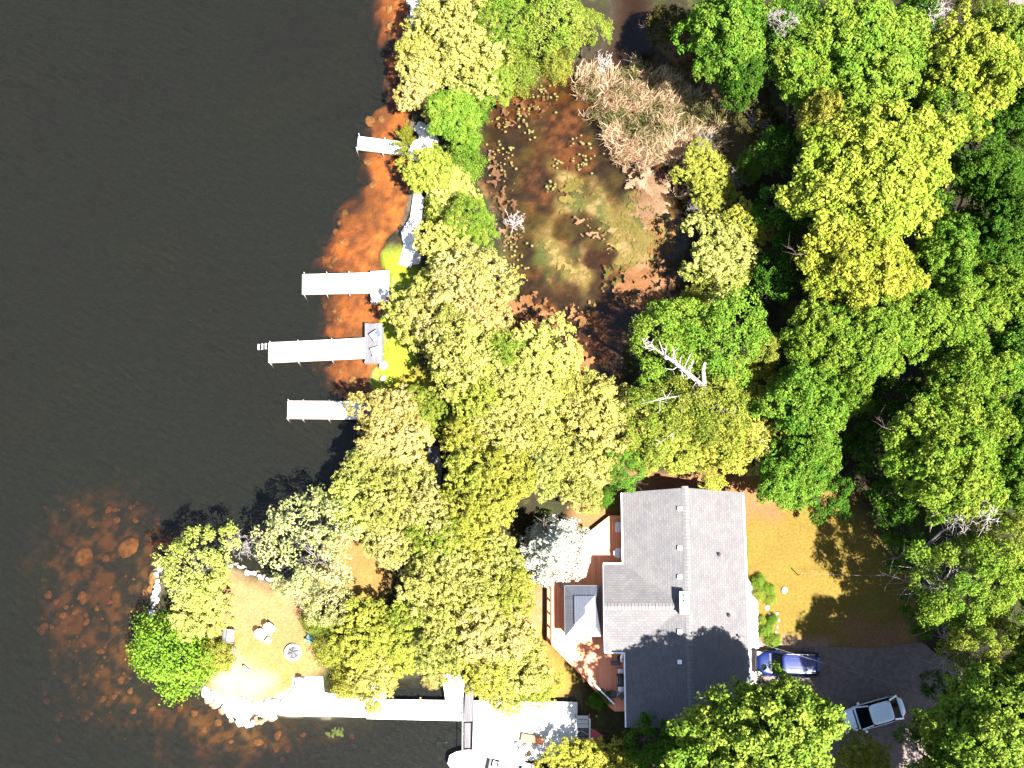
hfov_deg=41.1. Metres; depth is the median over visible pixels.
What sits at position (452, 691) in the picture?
walkway
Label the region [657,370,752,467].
ash tree
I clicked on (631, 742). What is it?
understory tree
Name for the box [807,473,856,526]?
understory tree
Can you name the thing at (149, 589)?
boulder
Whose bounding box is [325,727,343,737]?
water weed
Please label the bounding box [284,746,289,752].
boulder
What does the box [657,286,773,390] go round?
ash tree
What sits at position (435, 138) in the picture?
shore rock
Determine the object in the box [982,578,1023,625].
understory tree
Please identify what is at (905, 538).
understory tree
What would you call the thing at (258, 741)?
boulder
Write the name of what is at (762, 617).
shrub
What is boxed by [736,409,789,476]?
cedar tree
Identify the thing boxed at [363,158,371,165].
boulder
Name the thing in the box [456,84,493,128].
shrub
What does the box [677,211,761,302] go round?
cedar tree
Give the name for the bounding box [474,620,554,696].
cedar tree
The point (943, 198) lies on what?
understory tree
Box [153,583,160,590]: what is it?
shore rock
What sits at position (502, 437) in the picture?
cedar tree
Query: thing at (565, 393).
cedar tree
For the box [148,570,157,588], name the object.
boulder
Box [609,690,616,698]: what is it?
planter pot
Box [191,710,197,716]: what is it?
boulder
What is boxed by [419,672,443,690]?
shrub
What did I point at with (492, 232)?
ash tree
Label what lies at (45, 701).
boulder
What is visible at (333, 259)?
boulder
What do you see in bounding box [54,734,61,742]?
boulder
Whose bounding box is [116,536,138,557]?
boulder
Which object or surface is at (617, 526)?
storage bench
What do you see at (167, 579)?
birch tree
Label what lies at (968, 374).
maple tree
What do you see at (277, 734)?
boulder
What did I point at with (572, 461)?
cedar tree
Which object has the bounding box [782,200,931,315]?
maple tree
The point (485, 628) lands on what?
cedar tree
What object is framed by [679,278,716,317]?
shrub
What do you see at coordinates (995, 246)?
maple tree
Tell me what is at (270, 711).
shore rock
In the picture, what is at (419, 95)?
cedar tree
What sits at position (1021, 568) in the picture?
maple tree
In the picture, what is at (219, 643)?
shrub
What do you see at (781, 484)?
maple tree
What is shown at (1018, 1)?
road
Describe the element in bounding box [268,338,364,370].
dock
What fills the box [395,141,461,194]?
cedar tree
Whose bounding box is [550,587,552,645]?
deck railing
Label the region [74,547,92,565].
boulder
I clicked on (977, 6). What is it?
ash tree
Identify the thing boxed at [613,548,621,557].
round table
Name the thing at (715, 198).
cedar tree
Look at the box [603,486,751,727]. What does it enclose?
cottage
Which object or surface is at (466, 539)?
cedar tree
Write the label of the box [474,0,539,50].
ash tree
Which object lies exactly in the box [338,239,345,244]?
boulder
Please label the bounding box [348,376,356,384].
boulder
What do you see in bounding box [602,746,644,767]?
shrub
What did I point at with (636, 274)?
floating weed
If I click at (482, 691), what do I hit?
cedar tree
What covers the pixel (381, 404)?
cedar tree
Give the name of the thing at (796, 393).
maple tree
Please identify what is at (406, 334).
cedar tree
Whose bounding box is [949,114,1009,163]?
understory tree
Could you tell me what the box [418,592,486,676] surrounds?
cedar tree
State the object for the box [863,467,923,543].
understory tree
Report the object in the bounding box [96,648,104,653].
boulder
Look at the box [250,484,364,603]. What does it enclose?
birch tree
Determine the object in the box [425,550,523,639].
cedar tree
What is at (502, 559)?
cedar tree
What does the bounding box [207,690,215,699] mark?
shore rock
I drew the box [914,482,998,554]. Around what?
dead tree
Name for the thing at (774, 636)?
shrub
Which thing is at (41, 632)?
boulder
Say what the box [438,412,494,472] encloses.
cedar tree
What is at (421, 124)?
shore rock
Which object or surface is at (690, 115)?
reeds
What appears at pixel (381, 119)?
boulder
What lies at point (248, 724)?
shore rock
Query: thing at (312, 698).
concrete patio
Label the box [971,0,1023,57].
maple tree
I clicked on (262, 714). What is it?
shore rock
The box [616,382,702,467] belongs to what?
ash tree
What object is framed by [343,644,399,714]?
cedar tree
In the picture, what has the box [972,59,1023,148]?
maple tree
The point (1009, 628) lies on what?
pine tree
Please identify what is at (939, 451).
maple tree
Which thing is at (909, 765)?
maple tree
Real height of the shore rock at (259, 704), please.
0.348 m
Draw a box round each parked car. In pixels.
[755,648,820,677]
[840,695,906,733]
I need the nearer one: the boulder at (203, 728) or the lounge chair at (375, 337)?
the boulder at (203, 728)
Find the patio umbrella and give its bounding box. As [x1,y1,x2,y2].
[617,652,623,661]
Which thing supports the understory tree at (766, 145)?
on the ground
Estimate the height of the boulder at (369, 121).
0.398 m
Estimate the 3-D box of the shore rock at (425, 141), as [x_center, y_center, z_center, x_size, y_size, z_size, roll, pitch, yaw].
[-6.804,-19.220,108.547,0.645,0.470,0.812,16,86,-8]
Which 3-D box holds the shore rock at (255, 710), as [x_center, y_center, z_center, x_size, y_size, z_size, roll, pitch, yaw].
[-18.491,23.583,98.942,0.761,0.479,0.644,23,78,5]
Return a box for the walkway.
[443,672,463,699]
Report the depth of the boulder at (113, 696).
100.48 m
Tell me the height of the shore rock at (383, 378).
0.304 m
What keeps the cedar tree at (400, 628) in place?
on the ground
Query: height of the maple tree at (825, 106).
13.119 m
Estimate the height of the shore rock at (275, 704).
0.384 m
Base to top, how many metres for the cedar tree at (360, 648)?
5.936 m
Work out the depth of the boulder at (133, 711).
100.26 m
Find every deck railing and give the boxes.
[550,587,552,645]
[587,678,614,703]
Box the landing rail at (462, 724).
[462,694,463,754]
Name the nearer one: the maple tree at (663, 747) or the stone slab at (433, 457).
the maple tree at (663, 747)
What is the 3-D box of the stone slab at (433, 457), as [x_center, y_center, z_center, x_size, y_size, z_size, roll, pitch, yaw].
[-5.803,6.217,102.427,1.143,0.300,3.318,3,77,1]
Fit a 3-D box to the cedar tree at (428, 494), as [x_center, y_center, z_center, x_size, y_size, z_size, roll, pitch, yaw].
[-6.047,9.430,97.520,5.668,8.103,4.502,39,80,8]
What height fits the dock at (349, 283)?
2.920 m
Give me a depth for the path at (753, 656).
98.98 m
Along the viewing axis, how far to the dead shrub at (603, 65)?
109.84 m
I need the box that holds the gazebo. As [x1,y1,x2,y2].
[564,585,601,636]
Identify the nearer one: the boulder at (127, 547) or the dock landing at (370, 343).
the boulder at (127, 547)
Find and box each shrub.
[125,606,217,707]
[188,637,237,680]
[299,606,339,639]
[309,629,353,670]
[328,660,363,706]
[403,22,424,49]
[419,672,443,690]
[423,197,461,228]
[444,127,484,153]
[445,136,490,187]
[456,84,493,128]
[498,36,540,98]
[503,209,524,229]
[538,39,574,87]
[549,420,571,443]
[585,688,612,712]
[595,50,612,77]
[598,486,617,511]
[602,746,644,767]
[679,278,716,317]
[687,191,738,222]
[696,129,718,151]
[724,167,752,188]
[733,140,769,186]
[734,267,763,300]
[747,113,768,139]
[750,572,766,590]
[751,587,765,601]
[757,614,766,625]
[758,623,774,637]
[760,580,775,595]
[763,594,776,605]
[763,633,781,648]
[766,613,778,625]
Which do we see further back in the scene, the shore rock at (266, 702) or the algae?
the algae
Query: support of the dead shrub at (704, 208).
on the ground
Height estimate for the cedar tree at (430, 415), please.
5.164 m
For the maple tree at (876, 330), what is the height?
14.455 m
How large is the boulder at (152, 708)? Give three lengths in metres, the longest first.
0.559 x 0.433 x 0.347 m
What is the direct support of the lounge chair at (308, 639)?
on the ground
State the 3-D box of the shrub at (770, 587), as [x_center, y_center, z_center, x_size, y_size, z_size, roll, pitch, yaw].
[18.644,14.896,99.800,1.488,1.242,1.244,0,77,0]
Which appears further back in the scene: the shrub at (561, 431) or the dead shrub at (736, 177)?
the dead shrub at (736, 177)
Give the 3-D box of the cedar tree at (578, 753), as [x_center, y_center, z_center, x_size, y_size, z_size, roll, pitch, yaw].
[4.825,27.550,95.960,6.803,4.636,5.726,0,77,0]
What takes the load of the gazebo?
on the wooden deck
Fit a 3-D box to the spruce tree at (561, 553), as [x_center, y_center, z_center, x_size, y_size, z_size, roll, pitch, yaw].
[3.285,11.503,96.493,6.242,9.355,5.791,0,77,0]
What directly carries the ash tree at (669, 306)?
on the ground
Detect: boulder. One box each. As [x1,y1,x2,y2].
[37,625,45,635]
[40,622,48,629]
[42,698,49,704]
[44,590,51,598]
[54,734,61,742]
[59,611,67,618]
[72,609,77,614]
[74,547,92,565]
[77,591,86,599]
[80,597,86,604]
[82,617,89,625]
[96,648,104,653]
[99,695,106,702]
[102,554,109,561]
[105,506,112,513]
[111,693,117,699]
[112,517,120,524]
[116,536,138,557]
[118,676,123,683]
[127,687,132,693]
[130,708,136,713]
[147,586,153,592]
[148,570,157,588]
[149,705,155,710]
[177,706,182,711]
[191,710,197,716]
[200,725,206,732]
[214,718,222,725]
[253,736,263,746]
[274,730,281,739]
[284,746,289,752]
[331,256,337,263]
[336,316,342,321]
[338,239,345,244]
[341,209,348,214]
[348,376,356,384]
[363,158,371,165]
[365,116,374,126]
[368,180,375,188]
[378,115,384,122]
[386,5,391,13]
[387,21,395,29]
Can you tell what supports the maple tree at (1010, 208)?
on the ground
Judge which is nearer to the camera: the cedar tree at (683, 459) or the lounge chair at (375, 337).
the cedar tree at (683, 459)
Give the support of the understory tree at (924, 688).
on the ground
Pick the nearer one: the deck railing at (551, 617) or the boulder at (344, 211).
the deck railing at (551, 617)
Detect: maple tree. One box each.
[423,85,482,152]
[637,726,683,767]
[659,675,850,767]
[669,0,772,94]
[711,46,765,115]
[737,660,829,753]
[749,359,855,443]
[756,434,829,510]
[766,33,846,123]
[771,98,971,258]
[778,0,932,117]
[778,294,859,378]
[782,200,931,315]
[782,419,848,495]
[794,86,844,164]
[815,360,875,418]
[817,294,926,383]
[869,384,1009,526]
[896,264,1012,373]
[900,761,917,767]
[907,211,983,293]
[908,657,1023,767]
[910,1,1023,141]
[912,84,984,156]
[913,333,1020,404]
[946,392,1022,458]
[949,144,1023,211]
[950,216,1023,278]
[963,258,1023,328]
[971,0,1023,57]
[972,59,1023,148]
[980,445,1023,515]
[981,177,1023,250]
[982,325,1023,398]
[984,653,1023,707]
[994,306,1023,340]
[997,540,1023,606]
[999,388,1023,444]
[999,625,1023,693]
[1000,432,1023,504]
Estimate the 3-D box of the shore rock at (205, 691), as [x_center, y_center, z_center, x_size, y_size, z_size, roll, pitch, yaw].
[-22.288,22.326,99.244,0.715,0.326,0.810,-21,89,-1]
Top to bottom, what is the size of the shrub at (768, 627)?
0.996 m
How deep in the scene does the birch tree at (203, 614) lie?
96.22 m
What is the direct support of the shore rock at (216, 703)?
on the ground
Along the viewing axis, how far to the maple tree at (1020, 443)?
92.04 m
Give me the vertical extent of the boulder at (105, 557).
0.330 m
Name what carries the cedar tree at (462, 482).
on the ground
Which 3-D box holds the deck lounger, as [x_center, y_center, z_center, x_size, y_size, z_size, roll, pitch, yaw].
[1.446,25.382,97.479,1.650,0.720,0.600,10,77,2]
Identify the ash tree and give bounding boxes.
[441,190,498,243]
[463,223,499,254]
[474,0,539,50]
[512,0,586,56]
[560,2,613,58]
[595,445,647,493]
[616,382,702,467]
[627,297,714,391]
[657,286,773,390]
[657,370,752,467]
[738,329,789,376]
[762,0,837,84]
[950,0,1004,23]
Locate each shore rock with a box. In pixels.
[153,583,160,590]
[154,597,159,603]
[201,686,209,697]
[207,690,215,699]
[213,698,220,707]
[221,702,229,710]
[226,711,233,718]
[234,711,240,719]
[240,699,249,706]
[244,720,251,727]
[251,706,261,713]
[255,700,263,708]
[260,709,264,717]
[263,697,270,707]
[264,707,270,717]
[268,708,276,713]
[268,717,277,721]
[269,699,276,705]
[273,698,279,707]
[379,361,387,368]
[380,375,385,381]
[417,121,425,127]
[420,130,428,137]
[423,137,429,145]
[429,136,438,143]
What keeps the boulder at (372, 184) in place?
on the ground
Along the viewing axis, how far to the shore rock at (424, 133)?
108.61 m
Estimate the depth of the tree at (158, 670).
96.49 m
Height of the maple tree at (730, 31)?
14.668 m
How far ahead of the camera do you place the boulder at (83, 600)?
102.21 m
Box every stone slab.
[407,124,430,159]
[410,0,420,25]
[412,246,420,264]
[426,445,441,488]
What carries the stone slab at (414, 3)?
on the ground
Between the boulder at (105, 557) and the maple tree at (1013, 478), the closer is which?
the maple tree at (1013, 478)
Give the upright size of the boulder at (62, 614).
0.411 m
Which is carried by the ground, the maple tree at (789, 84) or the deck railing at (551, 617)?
the maple tree at (789, 84)
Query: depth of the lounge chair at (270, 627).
99.24 m
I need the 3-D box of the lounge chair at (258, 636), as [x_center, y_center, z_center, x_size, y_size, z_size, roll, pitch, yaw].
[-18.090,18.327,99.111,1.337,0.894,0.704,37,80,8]
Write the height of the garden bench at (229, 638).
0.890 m
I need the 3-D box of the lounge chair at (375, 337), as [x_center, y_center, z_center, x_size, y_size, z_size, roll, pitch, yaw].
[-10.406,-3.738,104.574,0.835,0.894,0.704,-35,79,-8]
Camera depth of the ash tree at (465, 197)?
101.86 m
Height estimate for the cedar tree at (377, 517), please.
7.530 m
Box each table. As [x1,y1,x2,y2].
[519,744,531,756]
[611,661,619,665]
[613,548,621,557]
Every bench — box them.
[222,629,234,643]
[464,723,471,749]
[615,522,620,531]
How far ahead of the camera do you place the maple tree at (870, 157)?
92.41 m
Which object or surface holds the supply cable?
attached to the utility pole
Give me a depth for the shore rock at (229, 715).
98.94 m
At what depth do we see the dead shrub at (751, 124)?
107.18 m
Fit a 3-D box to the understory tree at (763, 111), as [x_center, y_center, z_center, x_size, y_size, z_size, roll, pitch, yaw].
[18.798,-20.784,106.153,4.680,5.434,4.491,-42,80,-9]
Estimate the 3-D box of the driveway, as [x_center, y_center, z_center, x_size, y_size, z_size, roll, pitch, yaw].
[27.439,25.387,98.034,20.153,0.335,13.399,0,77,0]
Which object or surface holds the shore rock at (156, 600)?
on the ground
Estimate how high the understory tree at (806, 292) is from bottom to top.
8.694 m
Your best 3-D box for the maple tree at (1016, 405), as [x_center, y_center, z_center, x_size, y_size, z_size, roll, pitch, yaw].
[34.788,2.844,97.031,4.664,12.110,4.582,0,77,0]
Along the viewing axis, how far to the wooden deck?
98.89 m
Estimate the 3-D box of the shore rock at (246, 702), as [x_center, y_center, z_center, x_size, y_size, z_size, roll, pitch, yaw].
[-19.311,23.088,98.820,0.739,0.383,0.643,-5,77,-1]
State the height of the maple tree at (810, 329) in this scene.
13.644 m
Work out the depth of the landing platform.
98.00 m
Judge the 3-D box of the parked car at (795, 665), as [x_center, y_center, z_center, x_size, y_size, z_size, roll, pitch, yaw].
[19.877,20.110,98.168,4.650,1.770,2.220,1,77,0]
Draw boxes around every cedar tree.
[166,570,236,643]
[324,464,389,542]
[328,591,416,682]
[339,444,393,497]
[342,383,420,439]
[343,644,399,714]
[350,468,437,543]
[353,410,434,489]
[360,514,426,572]
[363,611,431,676]
[373,453,437,500]
[378,282,438,358]
[385,588,443,644]
[388,478,462,544]
[392,65,447,122]
[393,15,458,85]
[394,535,471,637]
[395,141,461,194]
[400,282,505,355]
[401,381,456,442]
[401,510,476,565]
[406,621,465,686]
[410,0,504,53]
[410,243,459,313]
[412,215,488,280]
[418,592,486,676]
[424,301,507,403]
[424,510,514,583]
[425,154,482,217]
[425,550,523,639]
[428,241,525,303]
[435,483,518,540]
[436,7,518,100]
[436,359,513,447]
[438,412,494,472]
[442,448,507,511]
[442,594,539,669]
[447,634,538,700]
[448,287,515,339]
[453,51,494,92]
[453,396,546,474]
[463,530,525,583]
[465,327,537,384]
[466,440,542,518]
[469,56,518,111]
[469,560,536,632]
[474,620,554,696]
[476,350,566,431]
[477,672,524,718]
[504,401,564,484]
[505,312,595,417]
[513,663,565,710]
[519,445,563,503]
[528,430,614,504]
[530,374,601,436]
[532,735,628,767]
[558,457,604,514]
[560,369,658,471]
[604,418,680,476]
[639,396,715,475]
[669,137,734,195]
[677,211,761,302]
[686,396,764,491]
[690,169,741,221]
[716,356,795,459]
[717,196,776,248]
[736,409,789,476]
[834,727,891,767]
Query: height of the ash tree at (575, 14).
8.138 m
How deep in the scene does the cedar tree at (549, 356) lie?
98.12 m
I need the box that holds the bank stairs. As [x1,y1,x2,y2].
[575,714,589,740]
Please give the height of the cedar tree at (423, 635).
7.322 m
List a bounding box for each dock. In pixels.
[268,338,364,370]
[287,399,361,425]
[302,271,369,303]
[356,133,407,159]
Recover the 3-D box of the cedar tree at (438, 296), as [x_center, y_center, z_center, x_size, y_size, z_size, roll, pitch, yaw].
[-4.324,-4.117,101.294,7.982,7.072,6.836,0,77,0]
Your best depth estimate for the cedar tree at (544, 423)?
96.93 m
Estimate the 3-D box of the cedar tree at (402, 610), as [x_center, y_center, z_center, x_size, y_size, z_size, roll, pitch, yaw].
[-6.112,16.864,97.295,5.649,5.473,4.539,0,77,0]
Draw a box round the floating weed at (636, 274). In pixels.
[486,90,684,376]
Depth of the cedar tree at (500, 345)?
97.91 m
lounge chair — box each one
[254,628,271,643]
[263,622,275,634]
[295,677,304,688]
[305,632,314,642]
[369,329,382,341]
[370,346,382,357]
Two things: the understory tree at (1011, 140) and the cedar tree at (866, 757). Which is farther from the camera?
the understory tree at (1011, 140)
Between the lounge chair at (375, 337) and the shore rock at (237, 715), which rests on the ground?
the shore rock at (237, 715)
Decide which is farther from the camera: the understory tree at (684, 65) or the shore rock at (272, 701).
the understory tree at (684, 65)
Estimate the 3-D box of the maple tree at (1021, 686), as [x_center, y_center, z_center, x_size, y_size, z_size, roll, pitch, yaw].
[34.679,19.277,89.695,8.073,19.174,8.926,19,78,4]
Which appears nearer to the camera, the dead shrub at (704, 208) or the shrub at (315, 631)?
the shrub at (315, 631)
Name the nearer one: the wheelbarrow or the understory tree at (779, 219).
the wheelbarrow
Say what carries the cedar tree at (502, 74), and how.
on the ground
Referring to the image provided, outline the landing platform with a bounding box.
[472,700,577,762]
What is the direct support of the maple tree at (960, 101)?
on the ground
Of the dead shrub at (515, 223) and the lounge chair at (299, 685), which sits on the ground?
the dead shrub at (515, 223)
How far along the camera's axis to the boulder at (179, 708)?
100.32 m
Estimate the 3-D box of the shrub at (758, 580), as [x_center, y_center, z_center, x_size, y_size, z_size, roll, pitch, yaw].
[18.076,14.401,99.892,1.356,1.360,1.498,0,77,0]
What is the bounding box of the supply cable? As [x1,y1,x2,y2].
[744,638,936,696]
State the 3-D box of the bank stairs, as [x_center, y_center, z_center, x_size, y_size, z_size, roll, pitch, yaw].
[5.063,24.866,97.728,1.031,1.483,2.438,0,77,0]
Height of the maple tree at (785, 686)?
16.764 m
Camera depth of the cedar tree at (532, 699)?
95.73 m
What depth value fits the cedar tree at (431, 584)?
94.03 m
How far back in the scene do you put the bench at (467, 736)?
98.36 m
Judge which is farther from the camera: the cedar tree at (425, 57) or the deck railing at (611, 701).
the cedar tree at (425, 57)
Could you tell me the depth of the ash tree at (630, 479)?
97.35 m
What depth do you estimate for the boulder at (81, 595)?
102.22 m
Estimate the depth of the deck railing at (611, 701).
97.03 m
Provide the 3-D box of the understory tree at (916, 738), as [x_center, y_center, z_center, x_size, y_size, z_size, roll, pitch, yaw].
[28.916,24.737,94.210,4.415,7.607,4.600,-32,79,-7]
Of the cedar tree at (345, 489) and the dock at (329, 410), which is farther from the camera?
the dock at (329, 410)
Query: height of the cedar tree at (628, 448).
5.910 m
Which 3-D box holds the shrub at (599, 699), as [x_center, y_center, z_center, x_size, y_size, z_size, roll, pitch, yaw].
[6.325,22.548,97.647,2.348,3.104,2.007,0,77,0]
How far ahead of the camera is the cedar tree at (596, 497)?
97.02 m
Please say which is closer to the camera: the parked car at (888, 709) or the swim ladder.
the parked car at (888, 709)
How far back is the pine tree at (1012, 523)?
88.79 m
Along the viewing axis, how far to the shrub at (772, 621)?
99.36 m
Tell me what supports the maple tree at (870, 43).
on the ground
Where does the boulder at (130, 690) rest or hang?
on the ground
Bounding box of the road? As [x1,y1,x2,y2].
[1009,0,1023,5]
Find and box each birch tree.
[150,518,241,605]
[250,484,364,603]
[290,564,354,628]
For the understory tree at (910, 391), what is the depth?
97.25 m
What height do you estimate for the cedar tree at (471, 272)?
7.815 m
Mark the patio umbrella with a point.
(620, 658)
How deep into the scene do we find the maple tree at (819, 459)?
93.82 m
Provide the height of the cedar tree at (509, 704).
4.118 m
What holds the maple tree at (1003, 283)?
on the ground
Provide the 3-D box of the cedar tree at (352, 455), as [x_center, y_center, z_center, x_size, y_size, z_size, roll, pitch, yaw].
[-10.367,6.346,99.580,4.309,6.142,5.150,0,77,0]
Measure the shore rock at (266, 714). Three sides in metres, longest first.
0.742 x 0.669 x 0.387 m
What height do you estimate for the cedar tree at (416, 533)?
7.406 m
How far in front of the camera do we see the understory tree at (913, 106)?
102.39 m
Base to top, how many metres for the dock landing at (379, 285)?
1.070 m
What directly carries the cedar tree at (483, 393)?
on the ground
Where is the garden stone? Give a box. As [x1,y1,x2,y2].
[781,587,787,592]
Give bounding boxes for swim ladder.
[258,343,267,349]
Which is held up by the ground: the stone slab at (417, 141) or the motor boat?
the stone slab at (417, 141)
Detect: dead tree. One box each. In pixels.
[219,527,261,560]
[767,8,800,38]
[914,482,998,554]
[921,0,965,46]
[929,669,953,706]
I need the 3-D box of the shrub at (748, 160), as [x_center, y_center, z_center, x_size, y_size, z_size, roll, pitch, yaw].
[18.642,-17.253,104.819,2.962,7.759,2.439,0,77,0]
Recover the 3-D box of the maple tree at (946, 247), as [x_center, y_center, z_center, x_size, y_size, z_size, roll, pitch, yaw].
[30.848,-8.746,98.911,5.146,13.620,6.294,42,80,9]
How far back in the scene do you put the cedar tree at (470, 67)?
105.70 m
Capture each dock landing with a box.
[364,323,383,364]
[371,271,388,304]
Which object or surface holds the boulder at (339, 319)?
on the ground
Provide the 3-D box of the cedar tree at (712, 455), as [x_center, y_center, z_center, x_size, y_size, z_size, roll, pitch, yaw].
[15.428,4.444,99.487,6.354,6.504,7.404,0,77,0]
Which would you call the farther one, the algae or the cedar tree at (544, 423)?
the algae
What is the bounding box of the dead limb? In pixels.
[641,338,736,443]
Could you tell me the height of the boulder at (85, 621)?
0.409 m
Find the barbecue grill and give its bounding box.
[617,669,623,690]
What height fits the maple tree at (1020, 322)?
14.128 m
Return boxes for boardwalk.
[367,696,461,720]
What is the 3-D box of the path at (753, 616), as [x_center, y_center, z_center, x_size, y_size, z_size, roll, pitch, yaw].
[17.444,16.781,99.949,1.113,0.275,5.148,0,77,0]
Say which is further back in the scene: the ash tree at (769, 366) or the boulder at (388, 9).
the boulder at (388, 9)
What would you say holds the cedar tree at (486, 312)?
on the ground
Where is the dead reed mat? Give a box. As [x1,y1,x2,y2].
[622,164,670,228]
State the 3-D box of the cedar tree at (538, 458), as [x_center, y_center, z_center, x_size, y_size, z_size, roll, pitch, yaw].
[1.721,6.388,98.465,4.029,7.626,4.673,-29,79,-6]
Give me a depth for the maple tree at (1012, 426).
90.10 m
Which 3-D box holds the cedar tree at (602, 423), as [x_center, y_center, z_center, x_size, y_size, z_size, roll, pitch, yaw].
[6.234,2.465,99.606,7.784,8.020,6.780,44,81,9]
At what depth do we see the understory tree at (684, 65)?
107.10 m
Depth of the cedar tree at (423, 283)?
101.64 m
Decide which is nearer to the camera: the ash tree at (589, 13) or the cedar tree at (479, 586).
the cedar tree at (479, 586)
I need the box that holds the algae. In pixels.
[540,167,671,290]
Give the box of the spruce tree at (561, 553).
[515,514,596,590]
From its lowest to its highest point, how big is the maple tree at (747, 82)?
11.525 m
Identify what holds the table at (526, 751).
on the landing platform
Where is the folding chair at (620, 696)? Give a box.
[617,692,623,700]
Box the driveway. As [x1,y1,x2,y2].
[757,643,962,767]
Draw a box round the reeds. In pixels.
[570,52,733,218]
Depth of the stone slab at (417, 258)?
106.32 m
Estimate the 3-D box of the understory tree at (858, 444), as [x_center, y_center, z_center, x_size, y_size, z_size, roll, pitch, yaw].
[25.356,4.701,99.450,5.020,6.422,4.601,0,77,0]
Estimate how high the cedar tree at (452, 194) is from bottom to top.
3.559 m
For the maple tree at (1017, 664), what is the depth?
84.97 m
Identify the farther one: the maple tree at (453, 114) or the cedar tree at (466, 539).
the maple tree at (453, 114)
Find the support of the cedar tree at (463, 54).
on the ground
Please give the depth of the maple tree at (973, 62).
95.72 m
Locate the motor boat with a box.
[448,750,533,767]
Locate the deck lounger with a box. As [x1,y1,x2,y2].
[520,733,543,745]
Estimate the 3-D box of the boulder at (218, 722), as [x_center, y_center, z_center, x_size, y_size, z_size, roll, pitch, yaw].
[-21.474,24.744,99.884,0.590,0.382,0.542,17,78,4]
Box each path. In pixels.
[399,194,424,267]
[748,580,758,648]
[750,650,756,683]
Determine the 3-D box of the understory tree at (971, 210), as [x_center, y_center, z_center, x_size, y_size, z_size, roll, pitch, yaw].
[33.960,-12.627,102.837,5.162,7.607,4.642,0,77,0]
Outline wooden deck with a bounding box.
[546,515,624,710]
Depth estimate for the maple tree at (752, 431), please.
96.97 m
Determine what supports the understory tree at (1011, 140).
on the ground
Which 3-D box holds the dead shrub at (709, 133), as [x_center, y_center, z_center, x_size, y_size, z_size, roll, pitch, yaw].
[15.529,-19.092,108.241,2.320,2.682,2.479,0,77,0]
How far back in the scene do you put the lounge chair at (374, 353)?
104.31 m
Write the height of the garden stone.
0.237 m
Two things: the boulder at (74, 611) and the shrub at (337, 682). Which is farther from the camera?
the boulder at (74, 611)
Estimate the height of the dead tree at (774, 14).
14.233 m
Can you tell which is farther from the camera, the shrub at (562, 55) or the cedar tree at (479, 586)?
the shrub at (562, 55)
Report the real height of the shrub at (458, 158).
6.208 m
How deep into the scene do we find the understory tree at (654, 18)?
106.60 m
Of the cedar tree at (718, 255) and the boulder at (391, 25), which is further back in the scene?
the boulder at (391, 25)
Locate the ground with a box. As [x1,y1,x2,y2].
[0,0,1023,767]
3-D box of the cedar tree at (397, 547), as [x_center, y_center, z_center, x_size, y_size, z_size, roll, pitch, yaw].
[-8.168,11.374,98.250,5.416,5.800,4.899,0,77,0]
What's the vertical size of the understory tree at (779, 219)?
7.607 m
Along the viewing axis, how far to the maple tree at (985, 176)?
97.14 m
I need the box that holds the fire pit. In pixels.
[284,644,301,660]
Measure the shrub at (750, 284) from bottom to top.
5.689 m
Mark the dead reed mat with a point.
(651, 185)
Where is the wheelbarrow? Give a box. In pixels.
[582,725,603,741]
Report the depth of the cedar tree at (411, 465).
96.95 m
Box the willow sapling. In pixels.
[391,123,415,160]
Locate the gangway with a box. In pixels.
[463,691,473,721]
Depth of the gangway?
98.46 m
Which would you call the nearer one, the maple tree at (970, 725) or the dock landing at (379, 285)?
the maple tree at (970, 725)
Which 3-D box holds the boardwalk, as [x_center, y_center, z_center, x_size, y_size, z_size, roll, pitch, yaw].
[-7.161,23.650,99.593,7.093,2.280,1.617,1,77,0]
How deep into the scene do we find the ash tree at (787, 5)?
98.50 m
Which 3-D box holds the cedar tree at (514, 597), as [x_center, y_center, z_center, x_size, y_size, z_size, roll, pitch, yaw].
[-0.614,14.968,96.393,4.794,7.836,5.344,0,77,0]
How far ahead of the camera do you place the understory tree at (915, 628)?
95.77 m
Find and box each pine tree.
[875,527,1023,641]
[924,597,1023,680]
[932,503,1023,588]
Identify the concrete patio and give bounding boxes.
[279,677,375,716]
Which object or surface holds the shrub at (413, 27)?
on the ground
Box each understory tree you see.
[621,712,667,767]
[641,1,695,53]
[674,45,713,86]
[729,85,785,149]
[743,183,814,250]
[750,124,808,177]
[752,250,806,304]
[801,283,840,307]
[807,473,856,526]
[839,417,886,477]
[853,375,929,429]
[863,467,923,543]
[882,95,921,126]
[883,530,932,585]
[891,708,935,766]
[897,589,943,640]
[898,0,942,40]
[905,188,954,241]
[918,668,951,703]
[935,181,988,223]
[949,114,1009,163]
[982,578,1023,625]
[997,129,1023,165]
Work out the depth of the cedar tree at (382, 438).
97.00 m
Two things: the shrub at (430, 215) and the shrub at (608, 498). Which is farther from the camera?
the shrub at (430, 215)
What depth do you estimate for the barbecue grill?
97.17 m

